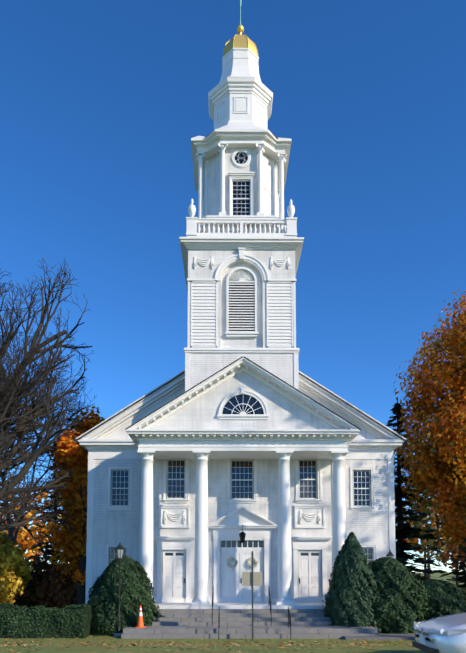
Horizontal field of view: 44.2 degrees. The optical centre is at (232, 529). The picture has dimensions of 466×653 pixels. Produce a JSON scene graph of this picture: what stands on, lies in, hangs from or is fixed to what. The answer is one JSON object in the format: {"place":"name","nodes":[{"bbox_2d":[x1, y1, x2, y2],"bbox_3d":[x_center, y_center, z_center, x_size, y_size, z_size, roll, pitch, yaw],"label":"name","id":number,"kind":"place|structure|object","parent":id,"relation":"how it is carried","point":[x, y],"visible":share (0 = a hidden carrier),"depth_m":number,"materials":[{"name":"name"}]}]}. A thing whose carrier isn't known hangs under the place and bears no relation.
{"place":"outdoors","nodes":[
{"label":"outdoors","id":0,"kind":"place"},
{"bbox_2d":[0,573,464,652],"bbox_3d":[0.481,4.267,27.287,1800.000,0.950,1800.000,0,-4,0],"label":"lawn","id":1,"kind":"structure","parent":0,"point":[52,647],"depth_m":14.31,"materials":[{"name":"green plant"}]},
{"bbox_2d":[0,592,20,604],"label":"undergrowth bush","id":2,"kind":"object","parent":1,"relation":"on","point":[14,603],"visible":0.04,"depth_m":38.06,"materials":[{"name":"green plant"}]},
{"bbox_2d":[0,531,33,604],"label":"yellow tree","id":3,"kind":"object","parent":1,"relation":"on","point":[15,573],"visible":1,"depth_m":34.10,"materials":[{"name":"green plant"}]},
{"bbox_2d":[0,379,66,546],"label":"bare tree","id":4,"kind":"object","parent":1,"relation":"on","point":[11,535],"visible":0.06,"depth_m":42.71,"materials":[{"name":"plant"}]},
{"bbox_2d":[7,554,70,607],"bbox_3d":[-12.685,3.833,37.833,5.040,4.451,3.512,0,-4,0],"label":"undergrowth bush","id":5,"kind":"object","parent":1,"relation":"on","point":[32,595],"visible":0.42,"depth_m":37.03,"materials":[{"name":"black plant"}]},
{"bbox_2d":[0,602,91,638],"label":"hedge","id":6,"kind":"object","parent":1,"relation":"on","point":[42,621],"visible":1,"depth_m":23.64,"materials":[{"name":"green plant"}]},
{"bbox_2d":[26,442,65,573],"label":"tree","id":7,"kind":"object","parent":1,"relation":"on","point":[48,549],"visible":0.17,"depth_m":55.24,"materials":[{"name":"green plant"}]},
{"bbox_2d":[0,257,96,576],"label":"bare tree","id":8,"kind":"object","parent":1,"relation":"on","point":[14,391],"visible":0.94,"depth_m":32.51,"materials":[{"name":"brown plant"}]},
{"bbox_2d":[43,562,85,608],"bbox_3d":[-9.360,3.767,36.854,5.140,4.132,4.047,0,-4,0],"label":"undergrowth bush","id":9,"kind":"object","parent":1,"relation":"on","point":[63,597],"visible":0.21,"depth_m":35.52,"materials":[{"name":"green plant"}]},
{"bbox_2d":[41,406,105,604],"bbox_3d":[-8.895,-1.056,35.837,5.801,13.605,5.683,-3,-5,38],"label":"orange tree","id":10,"kind":"object","parent":1,"relation":"on","point":[72,546],"visible":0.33,"depth_m":34.45,"materials":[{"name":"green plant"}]},
{"bbox_2d":[114,543,123,635],"bbox_3d":[-4.871,2.684,24.611,0.420,4.320,0.364,0,-4,0],"label":"lamp post","id":11,"kind":"object","parent":1,"relation":"on","point":[119,548],"visible":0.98,"depth_m":24.61,"materials":[{"name":"metal"}]},
{"bbox_2d":[86,556,164,635],"bbox_3d":[-4.874,2.950,26.056,3.616,3.549,3.524,0,-4,0],"label":"yew shrub","id":12,"kind":"object","parent":1,"relation":"on","point":[136,587],"visible":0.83,"depth_m":24.91,"materials":[{"name":"green plant"}]},
{"bbox_2d":[0,633,422,652],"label":"fallen leaves","id":13,"kind":"object","parent":1,"relation":"on","point":[197,645],"visible":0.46,"depth_m":16.50,"materials":[{"name":"brown plant"}]},
{"bbox_2d":[0,482,465,584],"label":"distant treeline","id":14,"kind":"object","parent":1,"relation":"on","point":[443,556],"visible":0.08,"depth_m":88.85,"materials":[{"name":"orange plant"}]},
{"bbox_2d":[75,370,406,603],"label":"church","id":15,"kind":"structure","parent":1,"relation":"on","point":[109,446],"depth_m":31.91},
{"bbox_2d":[125,354,360,608],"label":"church portico","id":16,"kind":"structure","parent":15,"relation":"attached to","point":[243,456],"depth_m":28.51,"materials":[{"name":"white wood"}]},
{"bbox_2d":[242,551,261,640],"bbox_3d":[0.779,2.799,22.948,0.800,3.850,0.070,0,-4,0],"label":"sign post","id":17,"kind":"object","parent":1,"relation":"on","point":[252,578],"visible":0.92,"depth_m":23.02,"materials":[{"name":"grey metal"}]},
{"bbox_2d":[121,586,414,639],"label":"entrance steps","id":18,"kind":"structure","parent":1,"relation":"on","point":[270,623],"depth_m":24.34,"materials":[{"name":"grey stone"}]},
{"bbox_2d":[135,605,145,627],"bbox_3d":[-3.920,3.690,24.343,0.380,0.935,0.380,0,-4,0],"label":"traffic cone","id":19,"kind":"object","parent":18,"relation":"on","point":[140,623],"visible":1,"depth_m":24.25,"materials":[{"name":"orange plastic"}]},
{"bbox_2d":[322,532,382,633],"bbox_3d":[5.464,2.429,26.021,3.354,4.674,3.270,0,-4,0],"label":"spruce shrub","id":20,"kind":"object","parent":1,"relation":"on","point":[348,601],"visible":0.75,"depth_m":25.31,"materials":[{"name":"green plant"}]},
{"bbox_2d":[386,550,393,557],"bbox_3d":[7.727,3.039,28.123,0.420,4.120,0.364,0,-4,0],"label":"lamp post","id":21,"kind":"object","parent":1,"relation":"on","point":[389,554],"visible":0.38,"depth_m":28.15,"materials":[{"name":"metal"}]},
{"bbox_2d":[368,557,433,633],"bbox_3d":[7.295,3.019,26.657,3.915,3.535,3.929,0,-4,0],"label":"yew shrub","id":22,"kind":"object","parent":1,"relation":"on","point":[401,604],"visible":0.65,"depth_m":25.35,"materials":[{"name":"green plant"}]},
{"bbox_2d":[385,397,450,580],"bbox_3d":[11.086,-1.575,38.315,6.091,14.800,5.856,0,-4,0],"label":"pine tree","id":23,"kind":"object","parent":1,"relation":"on","point":[403,531],"visible":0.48,"depth_m":37.80,"materials":[{"name":"green plant"}]},
{"bbox_2d":[393,289,465,554],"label":"maple tree","id":24,"kind":"object","parent":1,"relation":"on","point":[430,461],"visible":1,"depth_m":33.69,"materials":[{"name":"orange plant"}]},
{"bbox_2d":[412,612,465,652],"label":"parked car","id":25,"kind":"object","parent":1,"relation":"on","point":[445,634],"visible":1,"depth_m":10.45,"materials":[{"name":"silver metal"}]},
{"bbox_2d":[420,579,465,619],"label":"yew shrub","id":26,"kind":"object","parent":1,"relation":"on","point":[446,598],"visible":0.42,"depth_m":27.47,"materials":[{"name":"green plant"}]},
{"bbox_2d":[437,476,465,545],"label":"orange tree","id":27,"kind":"object","parent":1,"relation":"on","point":[457,539],"visible":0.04,"depth_m":51.81,"materials":[{"name":"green plant"}]},
{"bbox_2d":[446,538,465,594],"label":"spruce tree","id":28,"kind":"object","parent":1,"relation":"on","point":[461,579],"visible":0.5,"depth_m":32.27,"materials":[{"name":"green plant"}]},
{"bbox_2d":[0,0,465,572],"label":"sky","id":29,"kind":"structure","parent":0,"point":[103,103],"materials":[{"name":"blue"}]},
{"bbox_2d":[179,199,303,390],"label":"church tower","id":30,"kind":"structure","parent":0,"point":[241,288],"depth_m":30.71,"materials":[{"name":"white wood"}]},
{"bbox_2d":[191,125,291,232],"bbox_3d":[0.449,-19.346,34.184,5.640,7.050,5.640,0,-4,0],"label":"belfry","id":31,"kind":"object","parent":30,"relation":"on","point":[240,171],"visible":0.75,"depth_m":32.13,"materials":[{"name":"white wood"}]},
{"bbox_2d":[208,0,272,128],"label":"steeple top","id":32,"kind":"object","parent":31,"relation":"on","point":[240,93],"visible":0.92,"depth_m":33.46,"materials":[{"name":"white wood"}]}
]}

